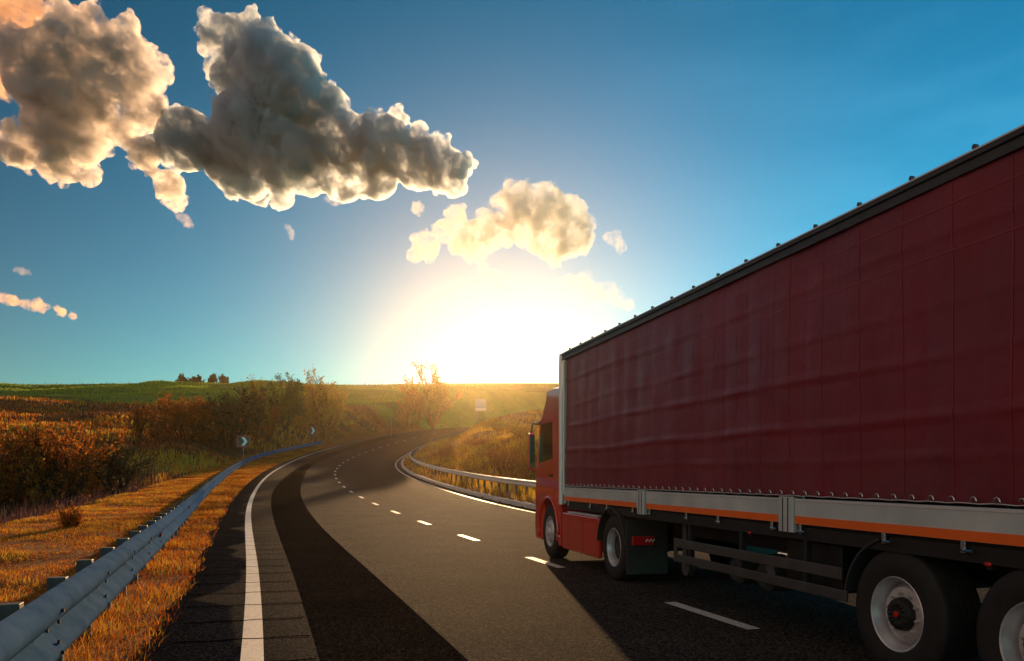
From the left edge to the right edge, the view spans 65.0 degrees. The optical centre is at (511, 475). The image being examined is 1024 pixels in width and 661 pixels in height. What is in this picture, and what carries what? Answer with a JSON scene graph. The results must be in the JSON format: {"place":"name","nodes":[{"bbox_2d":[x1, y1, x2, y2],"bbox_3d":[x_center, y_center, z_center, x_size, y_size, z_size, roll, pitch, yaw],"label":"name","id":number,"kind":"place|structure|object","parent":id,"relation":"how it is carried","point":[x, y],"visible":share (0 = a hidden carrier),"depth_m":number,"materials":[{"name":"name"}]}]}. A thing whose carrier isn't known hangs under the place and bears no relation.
{"place":"outdoors","nodes":[
{"label":"outdoors","id":0,"kind":"place"},
{"bbox_2d":[0,381,558,660],"bbox_3d":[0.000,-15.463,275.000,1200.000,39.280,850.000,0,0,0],"label":"ground","id":1,"kind":"structure","parent":0,"point":[529,397],"depth_m":137.39,"materials":[{"name":"brown plant"}]},
{"bbox_2d":[0,421,63,514],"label":"shrub","id":2,"kind":"object","parent":1,"relation":"on","point":[10,495],"visible":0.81,"depth_m":43.95,"materials":[{"name":"brown plant"}]},
{"bbox_2d":[0,407,119,511],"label":"shrub","id":3,"kind":"object","parent":1,"relation":"on","point":[57,460],"visible":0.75,"depth_m":46.42,"materials":[{"name":"brown plant"}]},
{"bbox_2d":[53,500,85,528],"bbox_3d":[-13.515,1.393,24.544,0.943,1.296,0.921,0,0,42],"label":"bush","id":4,"kind":"object","parent":1,"relation":"on","point":[67,519],"visible":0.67,"depth_m":24.40,"materials":[{"name":"brown plant"}]},
{"bbox_2d":[62,421,128,497],"bbox_3d":[-30.420,-0.266,58.405,5.317,7.603,4.924,0,0,-10],"label":"shrub","id":5,"kind":"object","parent":1,"relation":"on","point":[95,485],"visible":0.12,"depth_m":58.18,"materials":[{"name":"brown plant"}]},
{"bbox_2d":[0,464,191,525],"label":"reeds","id":6,"kind":"object","parent":1,"relation":"on","point":[20,513],"visible":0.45,"depth_m":43.15,"materials":[{"name":"brown plant"}]},
{"bbox_2d":[89,437,172,495],"bbox_3d":[-25.833,-0.570,52.375,6.880,4.082,4.992,0,0,38],"label":"shrub","id":7,"kind":"object","parent":1,"relation":"on","point":[115,467],"visible":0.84,"depth_m":51.37,"materials":[{"name":"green plant"}]},
{"bbox_2d":[125,398,166,451],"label":"tree","id":8,"kind":"object","parent":1,"relation":"on","point":[137,424],"visible":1,"depth_m":91.75,"materials":[{"name":"brown plant"}]},
{"bbox_2d":[0,441,321,660],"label":"guard rail","id":9,"kind":"object","parent":1,"relation":"on","point":[57,619],"visible":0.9,"depth_m":7.41,"materials":[{"name":"metal"}]},
{"bbox_2d":[142,416,180,443],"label":"shrub","id":10,"kind":"object","parent":1,"relation":"on","point":[157,434],"visible":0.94,"depth_m":100.03,"materials":[{"name":"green plant"}]},
{"bbox_2d":[0,446,327,660],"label":"verge grass","id":11,"kind":"structure","parent":1,"relation":"on","point":[246,473],"depth_m":20.85,"materials":[{"name":"orange plant"}]},
{"bbox_2d":[115,507,221,660],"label":"gravel","id":12,"kind":"structure","parent":1,"relation":"on","point":[125,656],"depth_m":8.88,"materials":[{"name":"gravel"}]},
{"bbox_2d":[135,391,220,439],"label":"shrub","id":13,"kind":"object","parent":1,"relation":"on","point":[188,419],"visible":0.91,"depth_m":106.68,"materials":[{"name":"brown plant"}]},
{"bbox_2d":[175,373,188,381],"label":"skyline bush","id":14,"kind":"object","parent":1,"relation":"on","point":[181,377],"visible":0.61,"depth_m":294.90,"materials":[{"name":"green plant"}]},
{"bbox_2d":[187,374,205,382],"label":"skyline bush","id":15,"kind":"object","parent":1,"relation":"on","point":[195,379],"visible":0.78,"depth_m":294.94,"materials":[{"name":"green plant"}]},
{"bbox_2d":[207,373,217,382],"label":"skyline bush","id":16,"kind":"object","parent":1,"relation":"on","point":[212,378],"visible":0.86,"depth_m":295.40,"materials":[{"name":"green plant"}]},
{"bbox_2d":[218,375,229,382],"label":"skyline bush","id":17,"kind":"object","parent":1,"relation":"on","point":[223,379],"visible":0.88,"depth_m":295.07,"materials":[{"name":"green plant"}]},
{"bbox_2d":[195,379,270,450],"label":"shrub","id":18,"kind":"object","parent":1,"relation":"on","point":[233,415],"visible":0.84,"depth_m":110.50,"materials":[{"name":"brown plant"}]},
{"bbox_2d":[237,436,249,458],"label":"chevron sign","id":19,"kind":"object","parent":1,"relation":"on","point":[243,441],"visible":0.88,"depth_m":102.00,"materials":[{"name":"black metal"}]},
{"bbox_2d":[241,374,276,440],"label":"shrub","id":20,"kind":"object","parent":1,"relation":"on","point":[266,413],"visible":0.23,"depth_m":125.57,"materials":[{"name":"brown plant"}]},
{"bbox_2d":[0,395,543,508],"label":"hillside herbage","id":21,"kind":"object","parent":1,"relation":"on","point":[202,464],"visible":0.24,"depth_m":122.23,"materials":[{"name":"brown plant"}]},
{"bbox_2d":[244,371,312,430],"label":"bush","id":22,"kind":"object","parent":1,"relation":"on","point":[293,407],"visible":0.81,"depth_m":140.80,"materials":[{"name":"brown plant"}]},
{"bbox_2d":[0,379,558,427],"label":"field grass","id":23,"kind":"structure","parent":1,"relation":"on","point":[199,388],"depth_m":232.07,"materials":[{"name":"green plant"}]},
{"bbox_2d":[12,381,551,384],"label":"skyline weeds","id":24,"kind":"object","parent":1,"relation":"on","point":[227,382],"visible":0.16,"depth_m":295.53,"materials":[{"name":"green plant"}]},
{"bbox_2d":[308,426,315,434],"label":"chevron sign","id":25,"kind":"object","parent":1,"relation":"on","point":[311,430],"visible":0.88,"depth_m":139.87,"materials":[{"name":"black metal"}]},
{"bbox_2d":[283,368,356,437],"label":"shrub","id":26,"kind":"object","parent":1,"relation":"on","point":[322,404],"visible":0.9,"depth_m":156.54,"materials":[{"name":"brown plant"}]},
{"bbox_2d":[394,383,426,430],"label":"shrub","id":27,"kind":"object","parent":1,"relation":"on","point":[410,409],"visible":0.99,"depth_m":182.77,"materials":[{"name":"brown plant"}]},
{"bbox_2d":[402,360,465,429],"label":"tree","id":28,"kind":"object","parent":1,"relation":"on","point":[436,393],"visible":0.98,"depth_m":185.95,"materials":[{"name":"yellow plant"}]},
{"bbox_2d":[430,442,456,459],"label":"scrub bush","id":29,"kind":"object","parent":1,"relation":"on","point":[446,451],"visible":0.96,"depth_m":87.67,"materials":[{"name":"brown plant"}]},
{"bbox_2d":[455,456,485,475],"bbox_3d":[-3.508,-0.576,64.201,2.281,1.866,3.073,0,0,-24],"label":"scrub bush","id":30,"kind":"object","parent":1,"relation":"on","point":[469,467],"visible":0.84,"depth_m":63.76,"materials":[{"name":"brown plant"}]},
{"bbox_2d":[403,416,539,501],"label":"slope grass","id":31,"kind":"structure","parent":1,"relation":"on","point":[476,428],"depth_m":77.75,"materials":[{"name":"plant"}]},
{"bbox_2d":[410,447,535,495],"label":"guard rail","id":32,"kind":"object","parent":1,"relation":"on","point":[506,480],"visible":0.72,"depth_m":51.94,"materials":[{"name":"metal"}]},
{"bbox_2d":[466,438,492,446],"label":"scrub bush","id":33,"kind":"object","parent":1,"relation":"on","point":[478,442],"visible":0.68,"depth_m":81.50,"materials":[{"name":"brown plant"}]},
{"bbox_2d":[476,399,485,423],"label":"direction sign","id":34,"kind":"object","parent":1,"relation":"on","point":[480,404],"visible":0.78,"depth_m":195.98,"materials":[{"name":"white metal"}]},
{"bbox_2d":[482,417,512,431],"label":"scrub bush","id":35,"kind":"object","parent":1,"relation":"on","point":[499,424],"visible":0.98,"depth_m":99.46,"materials":[{"name":"brown plant"}]},
{"bbox_2d":[483,438,524,474],"bbox_3d":[-0.683,-1.423,59.759,3.114,3.054,4.004,0,0,34],"label":"scrub bush","id":36,"kind":"object","parent":1,"relation":"on","point":[498,459],"visible":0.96,"depth_m":59.71,"materials":[{"name":"brown plant"}]},
{"bbox_2d":[501,446,536,480],"bbox_3d":[0.576,-0.744,52.093,2.662,2.750,1.756,0,0,20],"label":"scrub bush","id":37,"kind":"object","parent":1,"relation":"on","point":[525,472],"visible":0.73,"depth_m":51.84,"materials":[{"name":"brown plant"}]},
{"bbox_2d":[504,422,539,438],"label":"scrub bush","id":38,"kind":"object","parent":1,"relation":"on","point":[517,432],"visible":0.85,"depth_m":74.85,"materials":[{"name":"brown plant"}]},
{"bbox_2d":[0,0,1023,384],"label":"sky","id":39,"kind":"structure","parent":0,"point":[355,192],"materials":[{"name":"blue"}]},
{"bbox_2d":[142,428,989,660],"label":"road","id":40,"kind":"structure","parent":0,"point":[493,594],"depth_m":11.30,"materials":[{"name":"grey asphalt"}]},
{"bbox_2d":[173,480,315,660],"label":"road grooves","id":41,"kind":"object","parent":40,"relation":"on","point":[253,492],"visible":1,"depth_m":11.15,"materials":[{"name":"black asphalt"}]},
{"bbox_2d":[240,429,427,660],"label":"edge line","id":42,"kind":"object","parent":40,"relation":"on","point":[252,649],"visible":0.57,"depth_m":10.28,"materials":[{"name":"paint"}]},
{"bbox_2d":[271,436,467,660],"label":"dark asphalt strip","id":43,"kind":"object","parent":40,"relation":"on","point":[355,609],"visible":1,"depth_m":10.47,"materials":[{"name":"black asphalt"}]},
{"bbox_2d":[401,441,535,508],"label":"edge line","id":44,"kind":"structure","parent":40,"relation":"on","point":[510,501],"depth_m":47.15,"materials":[{"name":"paint"}]},
{"bbox_2d":[334,433,760,628],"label":"lane dashes","id":45,"kind":"structure","parent":40,"relation":"on","point":[716,617],"depth_m":9.90,"materials":[{"name":"paint"}]},
{"bbox_2d":[395,434,786,554],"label":"edge line","id":46,"kind":"object","parent":40,"relation":"on","point":[479,499],"visible":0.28,"depth_m":50.70,"materials":[{"name":"paint"}]},
{"bbox_2d":[528,124,1023,660],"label":"articulated lorry","id":47,"kind":"object","parent":40,"relation":"on","point":[834,408],"visible":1,"depth_m":7.08,"materials":[{"name":"fabric"}]}
]}

